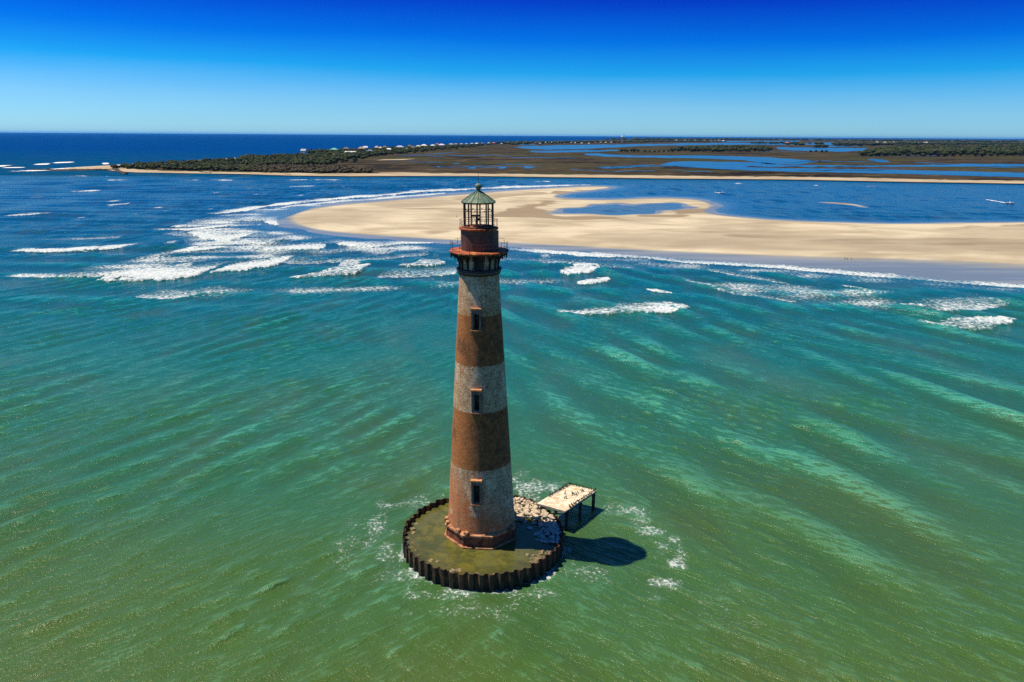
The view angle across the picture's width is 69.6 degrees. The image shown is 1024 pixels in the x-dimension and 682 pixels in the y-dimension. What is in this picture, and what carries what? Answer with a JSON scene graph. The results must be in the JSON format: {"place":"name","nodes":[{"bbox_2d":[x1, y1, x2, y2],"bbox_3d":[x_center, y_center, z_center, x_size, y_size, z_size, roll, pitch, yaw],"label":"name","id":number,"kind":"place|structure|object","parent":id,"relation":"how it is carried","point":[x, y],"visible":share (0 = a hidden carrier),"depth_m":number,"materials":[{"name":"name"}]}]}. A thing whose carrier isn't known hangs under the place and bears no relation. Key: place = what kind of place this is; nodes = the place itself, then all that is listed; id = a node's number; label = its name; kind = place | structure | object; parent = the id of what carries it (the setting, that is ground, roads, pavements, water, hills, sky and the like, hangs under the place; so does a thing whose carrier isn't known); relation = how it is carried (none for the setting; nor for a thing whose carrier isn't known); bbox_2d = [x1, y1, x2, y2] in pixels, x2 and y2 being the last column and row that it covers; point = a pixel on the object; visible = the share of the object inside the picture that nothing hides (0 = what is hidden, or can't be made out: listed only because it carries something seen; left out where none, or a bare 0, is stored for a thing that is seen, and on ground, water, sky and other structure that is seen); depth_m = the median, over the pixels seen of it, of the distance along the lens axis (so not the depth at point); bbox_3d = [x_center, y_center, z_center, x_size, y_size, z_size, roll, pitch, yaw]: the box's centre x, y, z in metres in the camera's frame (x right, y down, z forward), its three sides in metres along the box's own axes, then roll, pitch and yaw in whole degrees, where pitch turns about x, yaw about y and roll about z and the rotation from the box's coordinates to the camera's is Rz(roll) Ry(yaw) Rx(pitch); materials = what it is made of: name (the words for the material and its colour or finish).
{"place":"outdoors","nodes":[
{"label":"outdoors","id":0,"kind":"place"},
{"bbox_2d":[64,165,126,168],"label":"spit beach","id":1,"kind":"structure","parent":0,"point":[97,167],"depth_m":1183.14,"materials":[{"name":"beige sand"}]},
{"bbox_2d":[29,169,113,169],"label":"timber groyne","id":2,"kind":"object","parent":1,"relation":"on","point":[71,169],"visible":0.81,"depth_m":1105.52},
{"bbox_2d":[452,155,501,155],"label":"creek","id":3,"kind":"structure","parent":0,"point":[473,155],"depth_m":2004.85,"materials":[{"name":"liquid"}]},
{"bbox_2d":[406,503,556,574],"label":"platform","id":4,"kind":"structure","parent":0,"point":[429,539],"depth_m":98.67,"materials":[{"name":"green concrete"}]},
{"bbox_2d":[444,175,517,549],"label":"lighthouse","id":5,"kind":"object","parent":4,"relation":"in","point":[482,514],"visible":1,"depth_m":95.25,"materials":[{"name":"brown brick"}]},
{"bbox_2d":[470,307,481,331],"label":"window","id":6,"kind":"structure","parent":5,"relation":"in","point":[476,311],"depth_m":92.10,"materials":[{"name":"orange stone"}]},
{"bbox_2d":[470,389,481,414],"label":"window","id":7,"kind":"structure","parent":5,"relation":"in","point":[477,392],"depth_m":94.39,"materials":[{"name":"orange stone"}]},
{"bbox_2d":[470,479,482,505],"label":"window","id":8,"kind":"structure","parent":5,"relation":"in","point":[477,483],"depth_m":97.08,"materials":[{"name":"orange stone"}]},
{"bbox_2d":[476,256,480,270],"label":"doorway","id":9,"kind":"structure","parent":5,"relation":"in","point":[478,263],"depth_m":90.72,"materials":[{"name":"black"}]},
{"bbox_2d":[497,230,498,248],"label":"watch door","id":10,"kind":"structure","parent":5,"relation":"in","point":[497,230],"depth_m":92.64,"materials":[{"name":"metal"}]},
{"bbox_2d":[515,499,559,532],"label":"rubble bank","id":11,"kind":"structure","parent":4,"relation":"in","point":[547,521],"depth_m":106.36,"materials":[{"name":"beige stone"}]},
{"bbox_2d":[468,166,539,166],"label":"creek","id":12,"kind":"structure","parent":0,"point":[516,166],"depth_m":1321.25,"materials":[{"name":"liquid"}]},
{"bbox_2d":[0,132,1023,681],"bbox_3d":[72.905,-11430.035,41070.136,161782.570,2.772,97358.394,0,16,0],"label":"sea","id":13,"kind":"structure","parent":0,"point":[214,472],"depth_m":137.50,"materials":[{"name":"liquid"}]},
{"bbox_2d":[402,495,563,591],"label":"sheet pile ring","id":14,"kind":"object","parent":13,"relation":"in","point":[487,581],"visible":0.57,"depth_m":93.60,"materials":[{"name":"brown metal"}]},
{"bbox_2d":[14,185,1023,322],"bbox_3d":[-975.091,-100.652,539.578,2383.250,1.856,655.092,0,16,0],"label":"surf","id":15,"kind":"structure","parent":13,"relation":"on","point":[161,273],"depth_m":329.84,"materials":[{"name":"liquid"}]},
{"bbox_2d":[536,484,595,529],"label":"pier","id":16,"kind":"structure","parent":13,"relation":"in","point":[557,501],"depth_m":109.02,"materials":[{"name":"beige concrete"}]},
{"bbox_2d":[819,202,867,207],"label":"shoal","id":17,"kind":"structure","parent":13,"relation":"in","point":[844,204],"depth_m":625.32,"materials":[{"name":"beige sand"}]},
{"bbox_2d":[0,0,1023,138],"label":"sky","id":18,"kind":"structure","parent":0,"point":[652,68],"materials":[{"name":"blue"}]},
{"bbox_2d":[519,157,548,157],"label":"creek","id":19,"kind":"structure","parent":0,"point":[533,157],"depth_m":1862.00,"materials":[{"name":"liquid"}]},
{"bbox_2d":[100,168,1023,183],"bbox_3d":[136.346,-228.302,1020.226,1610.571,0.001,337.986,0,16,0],"label":"beach","id":20,"kind":"structure","parent":0,"point":[638,176],"depth_m":1016.03,"materials":[{"name":"beige sand"}]},
{"bbox_2d":[112,168,127,173],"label":"rock groyne","id":21,"kind":"object","parent":20,"relation":"on","point":[118,170],"visible":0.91,"depth_m":1073.99,"materials":[{"name":"grey stone"}]},
{"bbox_2d":[381,172,410,172],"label":"sand patch","id":22,"kind":"object","parent":20,"relation":"on","point":[395,172],"visible":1,"depth_m":1083.98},
{"bbox_2d":[137,138,1023,180],"bbox_3d":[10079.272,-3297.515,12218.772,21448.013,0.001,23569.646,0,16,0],"label":"marsh","id":23,"kind":"structure","parent":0,"point":[564,163],"depth_m":1638.25,"materials":[{"name":"brown plant"}]},
{"bbox_2d":[110,157,261,170],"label":"coastal scrub","id":24,"kind":"object","parent":23,"relation":"on","point":[196,165],"visible":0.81,"depth_m":1182.30,"materials":[{"name":"green plant"}]},
{"bbox_2d":[204,163,373,172],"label":"brushwood","id":25,"kind":"object","parent":23,"relation":"on","point":[330,168],"visible":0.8,"depth_m":1127.57,"materials":[{"name":"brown plant"}]},
{"bbox_2d":[236,149,359,164],"bbox_3d":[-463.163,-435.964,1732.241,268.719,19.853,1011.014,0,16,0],"label":"woodland","id":26,"kind":"object","parent":23,"relation":"on","point":[325,158],"visible":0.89,"depth_m":1450.40,"materials":[{"name":"green plant"}]},
{"bbox_2d":[307,143,491,152],"bbox_3d":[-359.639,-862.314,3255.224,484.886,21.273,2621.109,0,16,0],"label":"village trees","id":27,"kind":"object","parent":23,"relation":"on","point":[329,150],"visible":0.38,"depth_m":2403.14,"materials":[{"name":"green plant"}]},
{"bbox_2d":[346,144,481,157],"bbox_3d":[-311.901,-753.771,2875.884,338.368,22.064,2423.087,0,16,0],"label":"village greenery","id":28,"kind":"object","parent":23,"relation":"on","point":[378,152],"visible":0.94,"depth_m":2262.80,"materials":[{"name":"green plant"}]},
{"bbox_2d":[530,150,618,152],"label":"creek","id":29,"kind":"structure","parent":23,"relation":"in","point":[575,151],"depth_m":2602.36,"materials":[{"name":"liquid"}]},
{"bbox_2d":[490,140,725,144],"bbox_3d":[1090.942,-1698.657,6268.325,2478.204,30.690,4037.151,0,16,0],"label":"distant woodland","id":30,"kind":"object","parent":23,"relation":"on","point":[543,142],"visible":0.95,"depth_m":5808.00,"materials":[{"name":"green plant"}]},
{"bbox_2d":[603,165,653,167],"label":"creek","id":31,"kind":"structure","parent":23,"relation":"in","point":[622,167],"depth_m":1308.08,"materials":[{"name":"liquid"}]},
{"bbox_2d":[518,143,831,149],"bbox_3d":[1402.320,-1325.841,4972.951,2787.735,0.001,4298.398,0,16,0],"label":"creek","id":32,"kind":"structure","parent":23,"relation":"in","point":[551,147],"depth_m":4265.50,"materials":[{"name":"liquid"}]},
{"bbox_2d":[585,153,816,163],"bbox_3d":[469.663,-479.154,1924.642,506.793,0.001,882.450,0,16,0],"label":"creek","id":33,"kind":"structure","parent":23,"relation":"in","point":[764,160],"depth_m":1934.53,"materials":[{"name":"liquid"}]},
{"bbox_2d":[674,144,772,151],"bbox_3d":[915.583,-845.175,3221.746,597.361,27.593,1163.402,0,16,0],"label":"hammock woodland","id":34,"kind":"object","parent":23,"relation":"on","point":[718,148],"visible":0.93,"depth_m":2870.66,"materials":[{"name":"green plant"}]},
{"bbox_2d":[751,141,811,143],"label":"distant woodland","id":35,"kind":"object","parent":23,"relation":"on","point":[777,142],"visible":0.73,"depth_m":6001.21,"materials":[{"name":"green plant"}]},
{"bbox_2d":[605,137,1019,141],"bbox_3d":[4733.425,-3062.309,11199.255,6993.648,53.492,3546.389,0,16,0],"label":"distant woodland","id":36,"kind":"object","parent":23,"relation":"on","point":[931,140],"visible":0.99,"depth_m":11237.03,"materials":[{"name":"green plant"}]},
{"bbox_2d":[777,147,867,151],"bbox_3d":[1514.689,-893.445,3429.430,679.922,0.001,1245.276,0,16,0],"label":"creek","id":37,"kind":"structure","parent":23,"relation":"in","point":[823,149],"depth_m":3381.81,"materials":[{"name":"liquid"}]},
{"bbox_2d":[661,161,1023,176],"bbox_3d":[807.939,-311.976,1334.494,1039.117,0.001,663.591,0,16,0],"label":"creek","id":38,"kind":"structure","parent":23,"relation":"in","point":[723,165],"depth_m":1329.62,"materials":[{"name":"liquid"}]},
{"bbox_2d":[873,150,882,155],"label":"tree","id":39,"kind":"object","parent":23,"relation":"on","point":[878,153],"visible":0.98,"depth_m":2203.34,"materials":[{"name":"green plant"}]},
{"bbox_2d":[868,159,888,161],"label":"creek","id":40,"kind":"structure","parent":23,"relation":"in","point":[878,160],"depth_m":1795.22,"materials":[{"name":"liquid"}]},
{"bbox_2d":[784,141,1023,145],"bbox_3d":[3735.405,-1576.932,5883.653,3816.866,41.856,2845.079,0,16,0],"label":"distant woodland","id":41,"kind":"object","parent":23,"relation":"on","point":[894,143],"visible":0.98,"depth_m":5453.48,"materials":[{"name":"green plant"}]},
{"bbox_2d":[859,143,1023,155],"bbox_3d":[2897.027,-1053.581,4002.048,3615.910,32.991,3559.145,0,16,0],"label":"marsh woodland","id":42,"kind":"object","parent":23,"relation":"on","point":[940,148],"visible":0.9,"depth_m":2729.59,"materials":[{"name":"green plant"}]},
{"bbox_2d":[979,150,986,156],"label":"tree","id":43,"kind":"object","parent":23,"relation":"on","point":[983,153],"visible":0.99,"depth_m":2203.09,"materials":[{"name":"green plant"}]},
{"bbox_2d":[980,167,1015,168],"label":"creek","id":44,"kind":"structure","parent":23,"relation":"in","point":[999,167],"depth_m":1412.54,"materials":[{"name":"liquid"}]},
{"bbox_2d":[1017,149,1023,156],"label":"tree","id":45,"kind":"object","parent":23,"relation":"on","point":[1020,152],"visible":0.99,"depth_m":2234.03,"materials":[{"name":"green plant"}]},
{"bbox_2d":[277,186,1023,284],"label":"sandbar","id":46,"kind":"structure","parent":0,"point":[692,229],"depth_m":426.88,"materials":[{"name":"beige sand"}]},
{"bbox_2d":[721,141,799,141],"bbox_3d":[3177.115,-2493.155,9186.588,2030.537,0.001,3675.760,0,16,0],"label":"creek","id":47,"kind":"structure","parent":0,"point":[757,141],"depth_m":8600.76,"materials":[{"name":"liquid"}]}
]}

